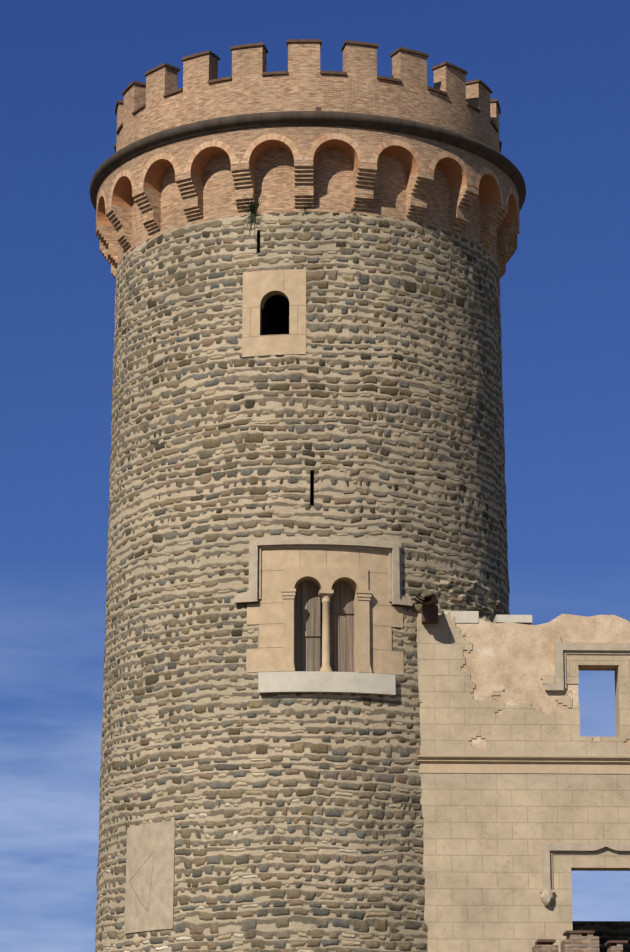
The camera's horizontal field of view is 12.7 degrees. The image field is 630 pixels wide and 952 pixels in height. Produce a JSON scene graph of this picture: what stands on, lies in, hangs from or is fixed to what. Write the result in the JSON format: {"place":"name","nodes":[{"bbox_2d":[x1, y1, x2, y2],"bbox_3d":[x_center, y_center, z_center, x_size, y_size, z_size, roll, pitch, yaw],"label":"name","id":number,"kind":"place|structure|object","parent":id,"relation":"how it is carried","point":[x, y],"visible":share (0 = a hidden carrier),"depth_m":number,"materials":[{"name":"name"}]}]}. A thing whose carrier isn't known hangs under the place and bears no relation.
{"place":"outdoors","nodes":[
{"label":"outdoors","id":0,"kind":"place"},
{"bbox_2d":[0,0,629,951],"label":"sky","id":1,"kind":"structure","parent":0,"point":[557,72],"materials":[{"name":"blue"}]},
{"bbox_2d":[532,933,622,951],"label":"battlement wall","id":2,"kind":"structure","parent":0,"point":[579,942],"depth_m":40.83,"materials":[{"name":"brown brick"}]},
{"bbox_2d":[535,930,627,945],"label":"brick pier caps","id":3,"kind":"object","parent":2,"relation":"on","point":[566,933],"visible":0.88,"depth_m":40.85,"materials":[{"name":"brown brick"}]},
{"label":"ground","id":4,"kind":"structure","parent":0,"visible":0},
{"bbox_2d":[95,211,509,951],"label":"tower shaft","id":5,"kind":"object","parent":4,"relation":"on","point":[379,411],"visible":0.79,"depth_m":47.43,"materials":[{"name":"beige stone"}]},
{"bbox_2d":[124,821,175,933],"bbox_3d":[-2.734,6.605,46.421,0.090,1.760,1.214,14,-20,-42],"label":"sundial","id":6,"kind":"object","parent":5,"relation":"attached to","point":[152,881],"visible":0.9,"depth_m":46.35,"materials":[{"name":"beige stone"}]},
{"bbox_2d":[242,269,305,356],"bbox_3d":[-0.679,-2.747,48.020,1.101,1.520,0.286,-2,-15,9],"label":"window frame","id":7,"kind":"object","parent":5,"relation":"attached to","point":[260,288],"visible":0.9,"depth_m":47.93,"materials":[{"name":"stone"}]},
{"bbox_2d":[242,305,305,337],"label":"masonry joints","id":8,"kind":"object","parent":7,"relation":"attached to","point":[286,334],"depth_m":47.80,"materials":[{"name":"stone"}]},
{"bbox_2d":[257,230,321,666],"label":"dark window openings","id":9,"kind":"object","parent":5,"relation":"in","point":[275,314],"visible":0.12,"depth_m":48.53,"materials":[{"name":"black"}]},
{"bbox_2d":[233,195,357,229],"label":"weed plants","id":10,"kind":"object","parent":5,"relation":"on","point":[254,208],"visible":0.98,"depth_m":48.36,"materials":[{"name":"green plant"}]},
{"bbox_2d":[117,147,498,268],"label":"recessed wall panels","id":11,"kind":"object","parent":5,"relation":"on","point":[332,179],"depth_m":48.76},
{"bbox_2d":[96,160,519,278],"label":"corbels","id":12,"kind":"object","parent":11,"relation":"attached to","point":[418,187],"visible":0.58,"depth_m":49.34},
{"bbox_2d":[96,125,519,244],"bbox_3d":[-0.132,-4.709,52.004,7.788,0.630,7.788,1,-15,-2],"label":"crown arcade","id":13,"kind":"object","parent":12,"relation":"on","point":[492,183],"visible":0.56,"depth_m":48.85},
{"bbox_2d":[89,111,525,211],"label":"cornice molding","id":14,"kind":"structure","parent":13,"relation":"on","point":[110,164],"depth_m":48.78,"materials":[{"name":"brown stone"}]},
{"bbox_2d":[116,74,499,174],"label":"parapet wall","id":15,"kind":"structure","parent":14,"relation":"on","point":[306,92],"depth_m":49.19,"materials":[{"name":"brown brick"}]},
{"bbox_2d":[116,42,498,140],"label":"merlons","id":16,"kind":"object","parent":15,"relation":"on","point":[409,68],"visible":0.5,"depth_m":49.56,"materials":[{"name":"brown brick"}]},
{"bbox_2d":[114,39,501,152],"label":"merlon caps","id":17,"kind":"object","parent":16,"relation":"on","point":[321,72],"visible":0.19,"depth_m":49.65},
{"bbox_2d":[234,536,412,606],"bbox_3d":[0.141,1.579,46.794,2.970,1.090,0.470,1,-15,-2],"label":"hood mould","id":18,"kind":"object","parent":5,"relation":"attached to","point":[390,547],"visible":1,"depth_m":46.76,"materials":[{"name":"beige stone"}]},
{"bbox_2d":[246,548,403,674],"bbox_3d":[0.176,2.208,46.612,2.607,2.120,0.247,1,-15,-5],"label":"window surround","id":19,"kind":"object","parent":5,"relation":"attached to","point":[262,657],"visible":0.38,"depth_m":46.63,"materials":[{"name":"beige stone"}]},
{"bbox_2d":[246,548,403,651],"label":"masonry joints","id":20,"kind":"object","parent":19,"relation":"in","point":[326,566],"visible":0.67,"depth_m":46.65,"materials":[{"name":"beige stone"}]},
{"bbox_2d":[281,567,371,672],"bbox_3d":[0.185,2.402,46.584,1.516,1.770,0.524,1,-15,-2],"label":"window frame","id":21,"kind":"object","parent":19,"relation":"in","point":[327,578],"visible":0.85,"depth_m":46.54,"materials":[{"name":"beige stone"}]},
{"bbox_2d":[295,580,354,671],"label":"window shutters","id":22,"kind":"object","parent":21,"relation":"in","point":[307,627],"visible":0.75,"depth_m":46.69,"materials":[{"name":"brown wood"}]},
{"bbox_2d":[258,671,395,695],"bbox_3d":[0.197,3.406,46.244,2.256,0.335,0.402,1,-15,-2],"label":"window sill","id":23,"kind":"structure","parent":5,"relation":"attached to","point":[325,682],"depth_m":46.09,"materials":[{"name":"grey stone"}]},
{"bbox_2d":[318,590,333,671],"bbox_3d":[0.181,2.571,46.459,0.242,1.380,0.242,1,-15,-2],"label":"window column","id":24,"kind":"structure","parent":23,"relation":"on","point":[325,595],"depth_m":46.42,"materials":[{"name":"beige stone"}]},
{"bbox_2d":[421,575,505,622],"bbox_3d":[2.789,2.350,48.286,0.552,1.000,3.290,-9,-17,30],"label":"rubble masonry","id":25,"kind":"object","parent":5,"relation":"attached to","point":[454,593],"visible":0.29,"depth_m":47.72,"materials":[{"name":"beige stone"}]},
{"bbox_2d":[420,614,629,870],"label":"plaster patch","id":26,"kind":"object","parent":4,"relation":"on","point":[515,661],"depth_m":46.86,"materials":[{"name":"beige paint"}]},
{"bbox_2d":[413,594,437,623],"bbox_3d":[1.853,2.160,46.710,0.335,0.463,0.676,-3,-15,12],"label":"drain spout","id":27,"kind":"object","parent":26,"relation":"attached to","point":[429,610],"visible":0.98,"depth_m":46.76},
{"bbox_2d":[442,611,531,624],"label":"coping stones","id":28,"kind":"object","parent":26,"relation":"on","point":[466,616],"visible":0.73,"depth_m":47.00,"materials":[{"name":"grey stone"}]},
{"bbox_2d":[417,612,629,951],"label":"wall","id":29,"kind":"structure","parent":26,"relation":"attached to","point":[486,836],"depth_m":46.19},
{"bbox_2d":[417,755,629,773],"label":"string course","id":30,"kind":"object","parent":26,"relation":"attached to","point":[525,764],"depth_m":46.34,"materials":[{"name":"beige stone"}]},
{"bbox_2d":[540,890,553,905],"bbox_3d":[3.767,6.843,45.777,0.237,0.273,0.164,1,-15,-2],"label":"carved corbel","id":31,"kind":"object","parent":26,"relation":"attached to","point":[547,897],"visible":0.98,"depth_m":45.73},
{"bbox_2d":[542,643,629,889],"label":"hood moulds","id":32,"kind":"structure","parent":26,"relation":"attached to","point":[562,650],"depth_m":46.66,"materials":[{"name":"beige stone"}]},
{"bbox_2d":[572,921,629,951],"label":"ruin wall","id":33,"kind":"structure","parent":4,"relation":"on","point":[605,931],"depth_m":49.86,"materials":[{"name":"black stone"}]}
]}

